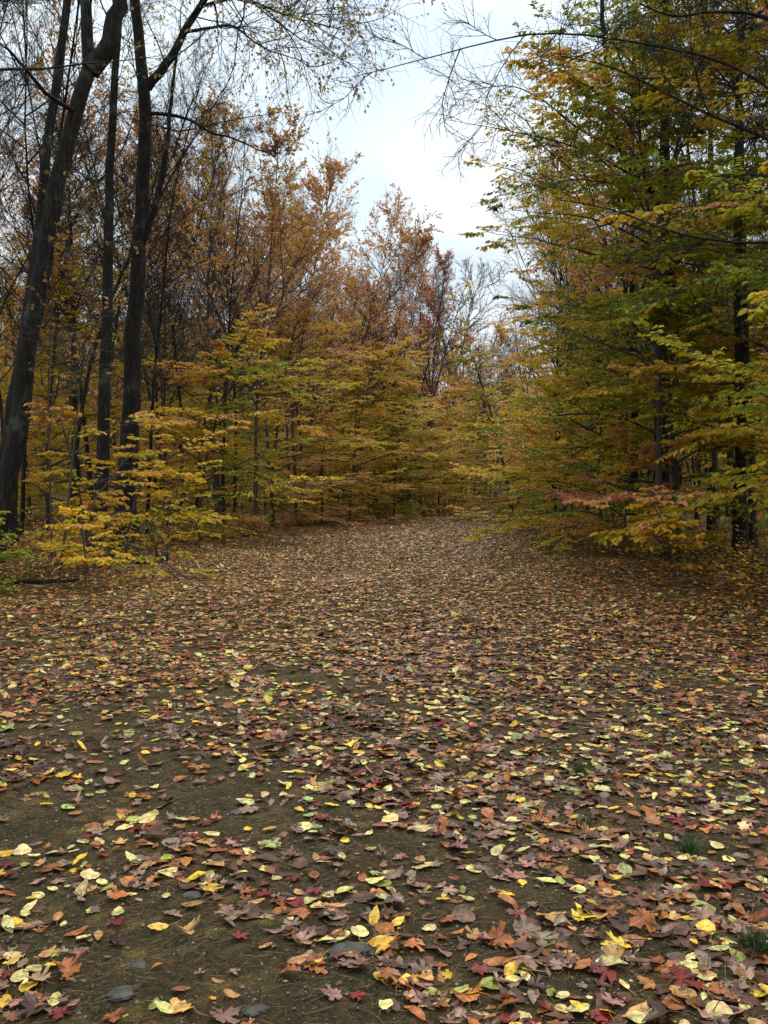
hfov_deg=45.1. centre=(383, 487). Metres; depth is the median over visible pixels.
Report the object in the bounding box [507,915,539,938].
fallen leaf
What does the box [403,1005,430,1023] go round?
fallen leaf
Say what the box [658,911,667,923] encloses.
fallen leaf
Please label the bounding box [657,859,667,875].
fallen leaf
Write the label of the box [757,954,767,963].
fallen leaf
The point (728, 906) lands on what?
fallen leaf
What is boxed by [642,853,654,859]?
fallen leaf
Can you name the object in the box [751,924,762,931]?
fallen leaf
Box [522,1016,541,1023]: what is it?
fallen leaf
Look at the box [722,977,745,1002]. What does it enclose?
fallen leaf
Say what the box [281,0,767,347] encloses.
tree
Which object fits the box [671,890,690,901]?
fallen leaf
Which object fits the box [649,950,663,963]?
fallen leaf
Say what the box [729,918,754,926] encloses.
fallen leaf
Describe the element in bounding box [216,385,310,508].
beech tree
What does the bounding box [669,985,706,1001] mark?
fallen leaf
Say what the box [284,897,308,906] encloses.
fallen leaf
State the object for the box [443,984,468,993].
fallen leaf
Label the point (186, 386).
slender tree
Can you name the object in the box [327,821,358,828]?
fallen leaf
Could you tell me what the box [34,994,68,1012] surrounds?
fallen leaf
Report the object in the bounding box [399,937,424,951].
fallen leaf
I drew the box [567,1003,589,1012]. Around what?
fallen leaf
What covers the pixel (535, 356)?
beech tree
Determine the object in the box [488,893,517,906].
fallen leaf
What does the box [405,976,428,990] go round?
fallen leaf
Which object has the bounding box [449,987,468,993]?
fallen leaf
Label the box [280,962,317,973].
fallen leaf
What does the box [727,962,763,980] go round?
fallen leaf
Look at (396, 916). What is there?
fallen leaf
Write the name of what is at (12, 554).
shrub
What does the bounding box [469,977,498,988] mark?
fallen leaf
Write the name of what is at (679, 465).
slender tree
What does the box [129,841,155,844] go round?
fallen leaf
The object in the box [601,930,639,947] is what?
fallen leaf
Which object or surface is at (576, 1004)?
fallen leaf
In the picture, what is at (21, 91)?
slender tree
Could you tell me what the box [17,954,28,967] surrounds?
fallen leaf
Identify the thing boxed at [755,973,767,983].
fallen leaf
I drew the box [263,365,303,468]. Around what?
birch tree
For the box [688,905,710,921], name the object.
fallen leaf
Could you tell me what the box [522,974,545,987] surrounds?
fallen leaf
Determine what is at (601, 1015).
fallen leaf
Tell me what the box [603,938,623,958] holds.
fallen leaf
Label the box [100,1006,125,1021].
fallen leaf
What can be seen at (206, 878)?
fallen leaf
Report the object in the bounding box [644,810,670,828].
fallen leaf
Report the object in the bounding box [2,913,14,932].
fallen leaf
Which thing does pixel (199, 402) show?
birch tree
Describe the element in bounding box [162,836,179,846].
fallen leaf
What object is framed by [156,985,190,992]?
fallen leaf
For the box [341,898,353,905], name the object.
stone
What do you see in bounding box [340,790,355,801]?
fallen leaf
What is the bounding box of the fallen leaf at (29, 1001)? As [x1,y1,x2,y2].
[14,991,61,1017]
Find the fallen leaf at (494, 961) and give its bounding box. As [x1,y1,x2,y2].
[469,957,513,965]
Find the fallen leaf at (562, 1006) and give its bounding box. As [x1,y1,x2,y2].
[548,1004,572,1012]
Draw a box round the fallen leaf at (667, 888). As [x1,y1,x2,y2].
[660,883,681,894]
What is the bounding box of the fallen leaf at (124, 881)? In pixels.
[119,876,136,891]
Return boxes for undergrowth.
[0,497,767,597]
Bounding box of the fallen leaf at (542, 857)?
[534,849,550,860]
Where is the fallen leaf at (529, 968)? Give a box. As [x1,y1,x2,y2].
[518,966,545,971]
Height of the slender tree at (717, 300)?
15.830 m
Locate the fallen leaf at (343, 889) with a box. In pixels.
[334,886,358,893]
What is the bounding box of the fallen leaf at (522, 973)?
[520,971,530,980]
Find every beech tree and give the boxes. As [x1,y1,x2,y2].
[0,234,227,530]
[0,259,119,521]
[0,330,69,510]
[0,348,36,487]
[0,374,89,517]
[1,277,115,517]
[23,402,230,585]
[26,294,202,518]
[45,402,118,514]
[80,291,193,511]
[81,330,157,500]
[84,385,145,496]
[86,408,278,559]
[108,383,179,496]
[115,303,362,538]
[135,378,198,509]
[141,313,224,509]
[160,371,266,514]
[168,402,226,498]
[170,388,227,504]
[188,381,285,510]
[201,393,286,510]
[204,387,313,515]
[216,297,409,527]
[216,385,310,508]
[238,415,301,504]
[252,358,346,508]
[275,407,406,524]
[275,425,314,507]
[286,419,344,509]
[287,424,345,502]
[295,394,368,504]
[305,332,453,521]
[312,400,381,514]
[332,413,381,503]
[357,404,459,518]
[358,350,489,516]
[366,410,431,509]
[376,415,424,502]
[407,426,481,513]
[408,424,470,502]
[411,375,500,509]
[411,396,503,503]
[428,413,494,497]
[430,333,558,514]
[431,424,486,503]
[445,0,767,552]
[445,381,558,513]
[447,344,612,530]
[459,433,537,509]
[463,65,732,535]
[464,345,682,551]
[481,363,624,526]
[485,249,653,522]
[486,352,585,504]
[493,425,704,556]
[494,370,550,503]
[496,383,617,509]
[499,386,547,504]
[502,0,767,533]
[502,330,628,515]
[504,372,584,501]
[505,394,603,510]
[508,0,767,555]
[560,0,767,545]
[582,0,767,471]
[606,393,653,506]
[615,370,698,483]
[637,157,767,527]
[638,374,734,516]
[670,397,736,511]
[682,407,726,492]
[684,426,724,492]
[687,397,763,502]
[721,377,767,511]
[723,317,767,519]
[724,389,767,517]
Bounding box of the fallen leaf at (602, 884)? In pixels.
[598,879,619,899]
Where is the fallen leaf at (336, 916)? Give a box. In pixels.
[315,910,346,919]
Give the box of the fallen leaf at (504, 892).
[487,890,513,894]
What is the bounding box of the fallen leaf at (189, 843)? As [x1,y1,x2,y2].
[162,842,195,849]
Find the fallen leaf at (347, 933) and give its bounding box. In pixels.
[331,929,350,939]
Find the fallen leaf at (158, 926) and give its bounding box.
[147,921,178,929]
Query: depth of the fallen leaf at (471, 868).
3.67 m
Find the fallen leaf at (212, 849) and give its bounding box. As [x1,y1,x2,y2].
[205,846,233,851]
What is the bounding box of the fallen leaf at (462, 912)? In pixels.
[440,904,474,921]
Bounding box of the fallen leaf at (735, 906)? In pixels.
[728,901,744,913]
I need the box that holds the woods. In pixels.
[0,261,764,506]
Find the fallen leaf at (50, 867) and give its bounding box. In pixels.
[34,862,63,872]
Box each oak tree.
[389,223,524,502]
[570,0,766,562]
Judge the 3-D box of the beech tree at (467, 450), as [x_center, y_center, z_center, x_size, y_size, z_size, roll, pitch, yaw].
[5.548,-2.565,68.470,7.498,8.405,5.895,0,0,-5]
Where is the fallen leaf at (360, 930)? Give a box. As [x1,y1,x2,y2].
[351,925,368,941]
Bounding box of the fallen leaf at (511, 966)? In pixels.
[504,953,518,979]
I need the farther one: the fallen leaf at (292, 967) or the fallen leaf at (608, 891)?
the fallen leaf at (608, 891)
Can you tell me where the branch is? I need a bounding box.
[0,0,172,82]
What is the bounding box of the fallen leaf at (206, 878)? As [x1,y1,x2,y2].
[201,873,225,881]
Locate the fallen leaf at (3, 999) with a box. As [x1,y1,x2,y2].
[0,987,11,1007]
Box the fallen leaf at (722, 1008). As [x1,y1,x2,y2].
[699,990,732,1021]
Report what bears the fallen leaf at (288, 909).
on the ground at (220, 957)
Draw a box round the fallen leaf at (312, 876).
[308,871,319,880]
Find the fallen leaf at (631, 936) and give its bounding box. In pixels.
[601,934,645,940]
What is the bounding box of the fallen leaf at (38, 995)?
[27,990,58,1000]
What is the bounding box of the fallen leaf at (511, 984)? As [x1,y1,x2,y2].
[500,972,527,987]
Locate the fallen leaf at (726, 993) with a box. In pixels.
[720,990,738,999]
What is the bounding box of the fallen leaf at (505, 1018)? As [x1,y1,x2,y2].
[495,1011,516,1023]
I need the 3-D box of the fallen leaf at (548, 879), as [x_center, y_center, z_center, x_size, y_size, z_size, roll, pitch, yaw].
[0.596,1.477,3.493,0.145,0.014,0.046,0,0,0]
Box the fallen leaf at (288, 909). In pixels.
[281,906,290,913]
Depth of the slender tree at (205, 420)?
39.64 m
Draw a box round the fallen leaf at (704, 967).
[697,959,710,976]
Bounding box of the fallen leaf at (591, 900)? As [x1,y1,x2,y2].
[587,899,600,908]
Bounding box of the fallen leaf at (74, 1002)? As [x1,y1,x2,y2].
[67,992,87,1005]
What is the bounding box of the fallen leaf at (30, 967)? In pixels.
[26,964,42,971]
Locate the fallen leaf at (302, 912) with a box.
[295,908,309,920]
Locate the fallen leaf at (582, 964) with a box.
[574,955,592,968]
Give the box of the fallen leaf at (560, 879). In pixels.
[553,872,564,883]
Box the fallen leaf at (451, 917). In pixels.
[439,914,455,921]
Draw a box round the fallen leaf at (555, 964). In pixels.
[544,952,572,969]
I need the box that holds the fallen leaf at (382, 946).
[375,937,400,955]
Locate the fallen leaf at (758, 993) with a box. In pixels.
[750,988,767,997]
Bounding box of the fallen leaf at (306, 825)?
[295,819,311,832]
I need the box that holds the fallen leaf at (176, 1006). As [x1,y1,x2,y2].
[170,997,207,1015]
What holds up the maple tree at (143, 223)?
on the ground at (220, 957)
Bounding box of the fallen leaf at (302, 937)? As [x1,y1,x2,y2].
[292,928,315,943]
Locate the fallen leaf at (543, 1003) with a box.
[537,1000,552,1010]
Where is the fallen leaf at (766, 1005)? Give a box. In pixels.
[761,1000,767,1009]
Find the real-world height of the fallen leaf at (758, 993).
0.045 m
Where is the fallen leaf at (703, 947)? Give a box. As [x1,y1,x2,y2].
[700,944,711,950]
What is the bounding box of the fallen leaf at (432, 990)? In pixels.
[422,987,450,995]
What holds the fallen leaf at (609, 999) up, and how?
on the ground at (220, 957)
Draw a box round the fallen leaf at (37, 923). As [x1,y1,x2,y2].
[19,918,44,930]
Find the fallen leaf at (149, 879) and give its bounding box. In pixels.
[146,874,156,883]
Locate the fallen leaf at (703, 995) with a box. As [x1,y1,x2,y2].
[700,986,707,999]
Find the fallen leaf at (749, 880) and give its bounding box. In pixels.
[735,877,757,883]
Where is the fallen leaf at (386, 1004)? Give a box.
[379,999,392,1012]
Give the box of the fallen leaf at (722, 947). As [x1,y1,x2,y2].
[707,945,740,950]
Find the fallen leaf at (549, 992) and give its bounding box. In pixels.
[546,987,555,999]
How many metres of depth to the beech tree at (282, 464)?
56.35 m
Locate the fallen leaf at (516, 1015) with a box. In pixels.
[510,1010,519,1023]
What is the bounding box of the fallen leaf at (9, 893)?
[1,890,15,895]
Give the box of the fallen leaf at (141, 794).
[133,790,149,796]
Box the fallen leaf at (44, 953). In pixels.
[38,945,55,965]
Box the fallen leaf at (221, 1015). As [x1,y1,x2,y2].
[206,1006,241,1023]
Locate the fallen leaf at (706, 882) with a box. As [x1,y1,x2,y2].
[695,872,719,886]
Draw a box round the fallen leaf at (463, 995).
[448,981,481,1013]
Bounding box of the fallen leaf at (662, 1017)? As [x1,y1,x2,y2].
[648,1008,666,1020]
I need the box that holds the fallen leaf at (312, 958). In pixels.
[296,952,324,964]
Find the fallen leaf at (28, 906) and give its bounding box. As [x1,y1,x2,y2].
[18,899,36,913]
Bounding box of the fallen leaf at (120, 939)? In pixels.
[107,925,129,944]
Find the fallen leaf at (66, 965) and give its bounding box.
[53,949,84,976]
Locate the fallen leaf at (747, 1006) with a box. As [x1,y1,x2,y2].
[738,998,750,1020]
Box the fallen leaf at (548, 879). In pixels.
[524,876,559,881]
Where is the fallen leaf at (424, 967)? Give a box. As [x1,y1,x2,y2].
[408,957,444,971]
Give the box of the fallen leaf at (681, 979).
[661,958,703,989]
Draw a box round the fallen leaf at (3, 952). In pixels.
[0,946,25,958]
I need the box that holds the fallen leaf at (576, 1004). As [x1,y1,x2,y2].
[570,1000,593,1012]
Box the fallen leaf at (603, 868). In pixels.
[600,865,625,882]
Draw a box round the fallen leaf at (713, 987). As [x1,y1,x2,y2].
[700,981,723,993]
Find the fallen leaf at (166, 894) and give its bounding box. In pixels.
[161,888,170,897]
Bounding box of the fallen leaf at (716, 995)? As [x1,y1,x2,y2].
[704,988,726,999]
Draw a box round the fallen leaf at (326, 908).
[312,905,336,917]
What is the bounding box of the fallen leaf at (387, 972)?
[376,961,400,982]
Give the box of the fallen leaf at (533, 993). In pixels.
[527,987,539,1003]
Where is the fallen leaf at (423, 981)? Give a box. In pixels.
[396,964,432,988]
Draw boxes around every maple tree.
[0,0,161,461]
[0,0,172,563]
[0,0,199,529]
[0,130,115,519]
[2,230,121,500]
[17,267,116,512]
[31,0,192,550]
[60,0,446,550]
[85,97,241,536]
[93,146,225,527]
[123,141,324,518]
[153,82,310,522]
[177,189,312,487]
[186,103,363,527]
[190,242,285,508]
[219,158,381,524]
[221,285,319,506]
[245,210,358,512]
[259,331,319,503]
[278,183,443,511]
[301,268,392,511]
[307,300,409,506]
[327,263,435,510]
[379,248,479,505]
[385,331,437,504]
[408,0,736,548]
[433,337,493,503]
[471,141,638,522]
[479,322,534,493]
[528,209,640,508]
[554,226,655,512]
[557,0,681,538]
[626,0,767,557]
[628,1,758,532]
[648,329,753,516]
[682,172,766,405]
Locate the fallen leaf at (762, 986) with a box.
[745,981,767,992]
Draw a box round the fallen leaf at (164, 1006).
[141,1000,174,1012]
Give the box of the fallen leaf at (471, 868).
[458,860,484,871]
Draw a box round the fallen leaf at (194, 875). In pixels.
[188,869,215,880]
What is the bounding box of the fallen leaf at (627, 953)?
[621,950,635,963]
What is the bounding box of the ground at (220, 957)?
[0,439,767,1023]
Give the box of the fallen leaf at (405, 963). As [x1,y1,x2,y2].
[390,955,427,967]
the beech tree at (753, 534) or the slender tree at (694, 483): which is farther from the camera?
the slender tree at (694, 483)
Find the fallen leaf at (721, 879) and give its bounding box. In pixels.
[711,878,740,883]
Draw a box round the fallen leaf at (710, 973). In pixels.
[683,967,716,976]
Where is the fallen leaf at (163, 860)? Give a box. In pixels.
[150,855,174,863]
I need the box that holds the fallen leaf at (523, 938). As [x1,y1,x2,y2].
[502,933,527,952]
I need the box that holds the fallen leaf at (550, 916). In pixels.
[535,909,566,921]
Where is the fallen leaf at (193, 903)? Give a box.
[181,900,226,906]
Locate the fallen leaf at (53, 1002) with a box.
[47,992,61,1012]
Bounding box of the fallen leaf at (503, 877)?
[482,872,509,880]
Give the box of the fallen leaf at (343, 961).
[337,957,361,967]
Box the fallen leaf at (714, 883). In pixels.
[710,880,725,890]
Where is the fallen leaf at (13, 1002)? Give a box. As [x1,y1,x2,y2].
[4,996,23,1007]
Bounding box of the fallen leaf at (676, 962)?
[653,958,687,978]
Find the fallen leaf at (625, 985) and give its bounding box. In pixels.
[619,979,636,994]
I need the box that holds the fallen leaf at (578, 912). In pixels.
[565,901,595,924]
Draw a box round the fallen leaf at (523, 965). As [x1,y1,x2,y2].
[520,963,536,976]
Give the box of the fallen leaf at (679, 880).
[659,873,683,883]
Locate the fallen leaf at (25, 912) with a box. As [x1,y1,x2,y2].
[20,909,30,919]
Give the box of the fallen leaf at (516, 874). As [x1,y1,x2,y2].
[502,868,528,878]
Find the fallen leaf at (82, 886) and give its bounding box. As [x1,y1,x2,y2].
[75,875,87,895]
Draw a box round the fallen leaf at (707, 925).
[695,915,715,930]
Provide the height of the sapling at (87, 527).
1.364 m
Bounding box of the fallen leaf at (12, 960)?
[6,952,21,971]
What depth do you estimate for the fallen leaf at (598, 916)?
3.18 m
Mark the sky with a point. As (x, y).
(392, 147)
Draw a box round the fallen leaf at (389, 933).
[384,930,401,934]
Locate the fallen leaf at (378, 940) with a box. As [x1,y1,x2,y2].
[367,931,403,946]
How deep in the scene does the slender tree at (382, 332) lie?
68.99 m
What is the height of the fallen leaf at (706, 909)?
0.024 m
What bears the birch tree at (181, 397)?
on the ground at (220, 957)
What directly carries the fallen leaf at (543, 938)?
on the ground at (220, 957)
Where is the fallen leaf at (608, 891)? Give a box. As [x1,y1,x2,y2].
[598,888,620,896]
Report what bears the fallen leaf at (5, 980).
on the ground at (220, 957)
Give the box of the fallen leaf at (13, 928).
[0,925,24,928]
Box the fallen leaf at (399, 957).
[396,955,403,964]
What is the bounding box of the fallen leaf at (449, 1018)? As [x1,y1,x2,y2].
[438,1010,464,1022]
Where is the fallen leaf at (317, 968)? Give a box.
[284,963,327,973]
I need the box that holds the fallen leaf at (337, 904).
[314,898,346,910]
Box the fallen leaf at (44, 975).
[25,966,53,983]
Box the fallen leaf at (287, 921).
[281,917,302,927]
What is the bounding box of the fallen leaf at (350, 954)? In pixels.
[343,952,362,959]
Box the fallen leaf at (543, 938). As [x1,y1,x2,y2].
[528,928,558,947]
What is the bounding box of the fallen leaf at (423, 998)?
[416,990,444,1004]
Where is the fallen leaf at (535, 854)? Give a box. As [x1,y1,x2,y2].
[527,851,548,861]
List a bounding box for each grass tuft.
[564,807,598,828]
[566,758,597,773]
[670,832,706,855]
[730,915,767,956]
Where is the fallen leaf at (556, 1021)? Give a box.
[547,1018,567,1023]
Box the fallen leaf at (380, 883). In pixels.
[374,880,398,886]
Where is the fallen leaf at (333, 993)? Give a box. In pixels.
[319,983,355,1000]
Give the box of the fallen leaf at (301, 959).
[279,954,308,964]
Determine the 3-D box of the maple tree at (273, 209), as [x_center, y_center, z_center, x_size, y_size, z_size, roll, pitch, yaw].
[-3.767,-5.881,33.424,6.337,14.839,7.432,0,0,16]
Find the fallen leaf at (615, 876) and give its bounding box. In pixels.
[610,874,633,879]
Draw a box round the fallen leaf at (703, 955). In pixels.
[685,944,711,965]
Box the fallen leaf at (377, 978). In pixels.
[373,970,389,984]
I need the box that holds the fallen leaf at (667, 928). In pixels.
[655,923,673,933]
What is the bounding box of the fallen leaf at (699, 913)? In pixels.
[692,906,722,921]
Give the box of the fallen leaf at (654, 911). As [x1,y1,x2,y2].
[635,907,665,913]
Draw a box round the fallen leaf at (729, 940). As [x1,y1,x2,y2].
[715,935,737,943]
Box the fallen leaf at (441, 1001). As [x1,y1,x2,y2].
[425,997,448,1006]
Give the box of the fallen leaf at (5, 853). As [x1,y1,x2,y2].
[0,846,12,856]
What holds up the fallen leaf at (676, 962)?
on the ground at (220, 957)
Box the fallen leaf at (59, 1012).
[46,1004,71,1019]
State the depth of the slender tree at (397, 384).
53.69 m
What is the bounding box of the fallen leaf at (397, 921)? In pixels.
[391,916,403,925]
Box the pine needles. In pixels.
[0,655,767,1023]
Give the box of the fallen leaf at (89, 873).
[68,868,100,879]
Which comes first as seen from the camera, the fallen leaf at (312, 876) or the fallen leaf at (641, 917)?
the fallen leaf at (641, 917)
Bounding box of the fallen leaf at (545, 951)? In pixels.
[540,947,549,954]
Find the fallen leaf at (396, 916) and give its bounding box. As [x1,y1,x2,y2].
[380,912,410,917]
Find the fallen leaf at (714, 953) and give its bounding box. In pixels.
[709,949,724,957]
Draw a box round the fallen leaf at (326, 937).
[309,935,333,940]
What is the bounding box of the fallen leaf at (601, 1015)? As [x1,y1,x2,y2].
[585,1004,614,1020]
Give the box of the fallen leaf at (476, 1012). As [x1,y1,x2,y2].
[471,1010,504,1014]
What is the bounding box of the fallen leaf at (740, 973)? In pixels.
[737,966,748,978]
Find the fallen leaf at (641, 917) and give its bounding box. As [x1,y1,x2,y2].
[625,906,656,932]
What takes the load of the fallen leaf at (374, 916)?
on the ground at (220, 957)
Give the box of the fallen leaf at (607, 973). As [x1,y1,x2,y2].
[588,964,632,983]
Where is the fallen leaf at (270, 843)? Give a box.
[258,838,287,849]
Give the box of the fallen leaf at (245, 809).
[236,804,275,813]
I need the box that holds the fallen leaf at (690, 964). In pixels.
[680,960,702,967]
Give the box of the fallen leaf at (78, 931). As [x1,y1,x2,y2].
[54,925,88,940]
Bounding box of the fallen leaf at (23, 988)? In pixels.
[14,980,37,998]
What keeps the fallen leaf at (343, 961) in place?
on the ground at (220, 957)
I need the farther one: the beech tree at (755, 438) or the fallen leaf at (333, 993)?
the beech tree at (755, 438)
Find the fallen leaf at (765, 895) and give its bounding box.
[760,892,767,899]
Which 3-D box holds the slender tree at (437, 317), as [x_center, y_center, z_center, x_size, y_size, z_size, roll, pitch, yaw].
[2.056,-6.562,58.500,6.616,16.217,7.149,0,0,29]
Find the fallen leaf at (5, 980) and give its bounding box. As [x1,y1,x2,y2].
[0,978,8,986]
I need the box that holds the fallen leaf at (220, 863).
[194,860,224,865]
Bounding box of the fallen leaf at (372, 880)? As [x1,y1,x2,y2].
[365,876,384,883]
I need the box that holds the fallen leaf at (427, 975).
[410,970,433,979]
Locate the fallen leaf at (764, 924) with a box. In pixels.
[758,921,767,929]
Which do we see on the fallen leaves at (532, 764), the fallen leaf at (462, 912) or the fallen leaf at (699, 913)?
the fallen leaf at (699, 913)
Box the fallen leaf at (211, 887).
[199,882,223,896]
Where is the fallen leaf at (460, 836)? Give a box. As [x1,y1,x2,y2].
[453,830,462,840]
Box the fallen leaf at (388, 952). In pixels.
[382,949,397,956]
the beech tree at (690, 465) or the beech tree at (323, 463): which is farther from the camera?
the beech tree at (690, 465)
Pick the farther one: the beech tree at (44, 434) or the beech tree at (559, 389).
the beech tree at (44, 434)
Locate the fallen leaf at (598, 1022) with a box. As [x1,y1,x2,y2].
[590,1013,619,1023]
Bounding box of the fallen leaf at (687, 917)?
[681,915,698,919]
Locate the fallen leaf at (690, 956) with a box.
[680,952,696,960]
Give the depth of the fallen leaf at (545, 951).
2.95 m
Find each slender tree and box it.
[0,0,50,327]
[0,0,75,246]
[0,0,162,542]
[0,1,203,522]
[0,16,72,255]
[0,90,103,546]
[0,92,125,528]
[0,102,158,535]
[0,111,18,295]
[0,118,29,280]
[0,134,33,345]
[3,23,247,542]
[61,144,191,377]
[64,53,227,540]
[70,126,213,519]
[80,301,172,434]
[95,207,202,507]
[96,141,214,519]
[115,227,246,506]
[125,80,267,524]
[132,102,282,532]
[145,224,245,498]
[148,253,230,512]
[157,164,314,510]
[159,271,250,490]
[162,138,293,516]
[163,212,262,512]
[182,249,265,507]
[225,285,302,452]
[257,222,349,509]
[275,304,339,485]
[291,279,343,507]
[303,278,354,505]
[334,273,394,504]
[341,278,403,478]
[345,243,432,502]
[358,321,431,504]
[371,296,433,477]
[375,322,438,507]
[380,251,466,499]
[392,335,446,501]
[436,317,506,497]
[461,315,523,497]
[466,338,518,497]
[468,333,533,506]
[481,188,593,508]
[482,349,520,498]
[496,278,546,512]
[499,92,674,508]
[503,163,647,519]
[516,118,644,508]
[531,195,644,510]
[544,203,645,515]
[546,218,651,525]
[547,3,733,379]
[571,22,723,532]
[571,272,649,521]
[572,227,650,514]
[577,52,767,526]
[596,190,727,398]
[620,340,651,496]
[625,169,731,464]
[629,82,765,489]
[635,285,704,519]
[636,145,756,526]
[636,217,733,523]
[674,229,767,522]
[677,190,765,404]
[680,125,767,522]
[681,166,767,405]
[682,155,767,517]
[689,18,767,374]
[708,27,767,344]
[723,257,767,459]
[726,90,767,370]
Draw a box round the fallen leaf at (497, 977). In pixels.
[489,971,510,982]
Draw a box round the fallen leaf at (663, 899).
[644,893,670,901]
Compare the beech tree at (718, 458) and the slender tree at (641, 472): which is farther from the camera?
the beech tree at (718, 458)
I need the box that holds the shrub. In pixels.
[0,511,35,591]
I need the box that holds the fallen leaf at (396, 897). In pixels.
[384,887,415,902]
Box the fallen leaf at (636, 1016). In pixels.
[626,1010,645,1023]
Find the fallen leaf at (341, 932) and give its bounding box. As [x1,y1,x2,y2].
[332,928,346,936]
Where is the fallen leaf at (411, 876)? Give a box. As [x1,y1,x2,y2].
[406,867,415,879]
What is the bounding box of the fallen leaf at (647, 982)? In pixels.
[637,975,655,988]
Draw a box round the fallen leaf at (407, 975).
[397,973,419,985]
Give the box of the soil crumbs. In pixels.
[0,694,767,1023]
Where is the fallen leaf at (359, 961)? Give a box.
[348,953,376,963]
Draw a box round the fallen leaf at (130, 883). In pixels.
[128,875,135,886]
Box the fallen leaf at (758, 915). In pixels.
[736,910,767,921]
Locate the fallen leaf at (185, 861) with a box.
[180,857,191,869]
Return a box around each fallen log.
[0,575,78,584]
[132,540,168,564]
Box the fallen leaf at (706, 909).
[691,904,711,918]
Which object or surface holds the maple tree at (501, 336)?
on the ground at (220, 957)
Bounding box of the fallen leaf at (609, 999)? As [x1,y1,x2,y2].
[599,991,625,1005]
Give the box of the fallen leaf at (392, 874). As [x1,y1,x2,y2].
[377,865,402,884]
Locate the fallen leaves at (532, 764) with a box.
[0,504,767,1023]
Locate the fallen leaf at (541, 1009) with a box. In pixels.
[533,1003,550,1018]
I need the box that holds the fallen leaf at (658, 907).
[655,897,668,910]
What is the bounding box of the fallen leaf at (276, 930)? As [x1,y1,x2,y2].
[263,922,295,932]
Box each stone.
[105,985,133,1001]
[130,958,146,968]
[182,891,200,899]
[230,809,240,814]
[243,1004,267,1017]
[326,941,371,956]
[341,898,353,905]
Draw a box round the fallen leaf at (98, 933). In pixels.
[94,925,102,939]
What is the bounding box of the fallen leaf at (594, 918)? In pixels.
[577,914,600,919]
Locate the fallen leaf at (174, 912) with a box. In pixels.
[147,909,182,916]
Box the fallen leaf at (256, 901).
[240,898,264,905]
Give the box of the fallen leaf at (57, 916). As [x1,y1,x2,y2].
[52,911,62,922]
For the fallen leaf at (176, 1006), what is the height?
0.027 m
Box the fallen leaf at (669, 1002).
[662,990,684,1009]
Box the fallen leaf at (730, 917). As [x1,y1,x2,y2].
[728,915,735,923]
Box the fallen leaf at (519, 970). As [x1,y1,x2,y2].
[510,968,522,978]
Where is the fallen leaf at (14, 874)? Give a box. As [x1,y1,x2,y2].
[3,871,32,878]
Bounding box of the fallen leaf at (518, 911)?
[505,905,532,918]
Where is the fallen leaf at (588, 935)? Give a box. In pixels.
[579,933,604,937]
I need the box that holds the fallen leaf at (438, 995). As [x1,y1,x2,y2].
[420,991,446,997]
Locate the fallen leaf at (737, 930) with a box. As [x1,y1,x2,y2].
[723,926,750,933]
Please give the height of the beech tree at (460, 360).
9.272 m
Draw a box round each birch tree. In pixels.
[0,145,182,440]
[0,231,68,433]
[0,242,25,385]
[2,178,99,510]
[82,291,163,463]
[145,321,210,504]
[163,331,247,504]
[174,310,275,507]
[255,271,373,512]
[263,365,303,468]
[325,291,414,511]
[333,337,385,499]
[361,334,436,451]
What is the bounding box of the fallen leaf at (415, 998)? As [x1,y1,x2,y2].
[403,989,442,1008]
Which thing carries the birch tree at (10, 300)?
on the ground at (220, 957)
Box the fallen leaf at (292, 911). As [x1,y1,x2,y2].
[286,907,319,914]
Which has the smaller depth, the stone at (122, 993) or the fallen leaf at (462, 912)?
the stone at (122, 993)
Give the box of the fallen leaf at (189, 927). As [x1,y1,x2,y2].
[176,915,200,933]
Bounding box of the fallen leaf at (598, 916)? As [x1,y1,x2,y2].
[590,908,608,918]
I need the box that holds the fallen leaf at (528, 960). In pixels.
[514,951,542,970]
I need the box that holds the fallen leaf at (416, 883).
[405,878,428,886]
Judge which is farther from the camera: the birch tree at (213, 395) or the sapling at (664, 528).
the birch tree at (213, 395)
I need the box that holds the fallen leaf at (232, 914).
[217,906,249,920]
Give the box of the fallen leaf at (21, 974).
[10,963,28,981]
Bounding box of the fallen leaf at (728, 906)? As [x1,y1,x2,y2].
[723,899,731,909]
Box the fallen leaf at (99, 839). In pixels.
[94,837,109,847]
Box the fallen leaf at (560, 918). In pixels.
[546,913,571,925]
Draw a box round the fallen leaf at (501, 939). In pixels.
[473,920,515,948]
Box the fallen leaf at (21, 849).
[12,844,31,855]
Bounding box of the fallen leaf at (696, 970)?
[690,968,716,980]
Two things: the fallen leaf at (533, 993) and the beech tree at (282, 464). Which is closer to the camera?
the fallen leaf at (533, 993)
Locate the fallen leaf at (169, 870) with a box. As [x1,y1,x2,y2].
[154,867,177,876]
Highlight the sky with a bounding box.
[0,0,767,431]
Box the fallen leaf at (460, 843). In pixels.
[442,835,467,847]
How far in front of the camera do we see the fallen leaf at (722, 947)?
2.97 m
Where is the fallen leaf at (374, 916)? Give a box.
[369,905,379,931]
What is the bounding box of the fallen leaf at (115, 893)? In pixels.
[104,885,130,899]
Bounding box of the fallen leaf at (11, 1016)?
[0,1009,20,1020]
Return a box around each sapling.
[10,123,88,564]
[11,174,140,584]
[36,505,136,589]
[171,510,220,551]
[623,485,707,587]
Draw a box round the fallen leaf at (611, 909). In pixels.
[599,904,623,916]
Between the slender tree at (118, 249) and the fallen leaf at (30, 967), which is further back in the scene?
the slender tree at (118, 249)
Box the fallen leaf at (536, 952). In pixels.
[525,941,548,957]
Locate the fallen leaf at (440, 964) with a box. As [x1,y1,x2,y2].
[421,962,447,966]
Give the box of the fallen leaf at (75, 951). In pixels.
[56,947,88,954]
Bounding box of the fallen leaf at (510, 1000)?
[494,997,519,1009]
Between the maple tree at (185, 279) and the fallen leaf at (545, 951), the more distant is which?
the maple tree at (185, 279)

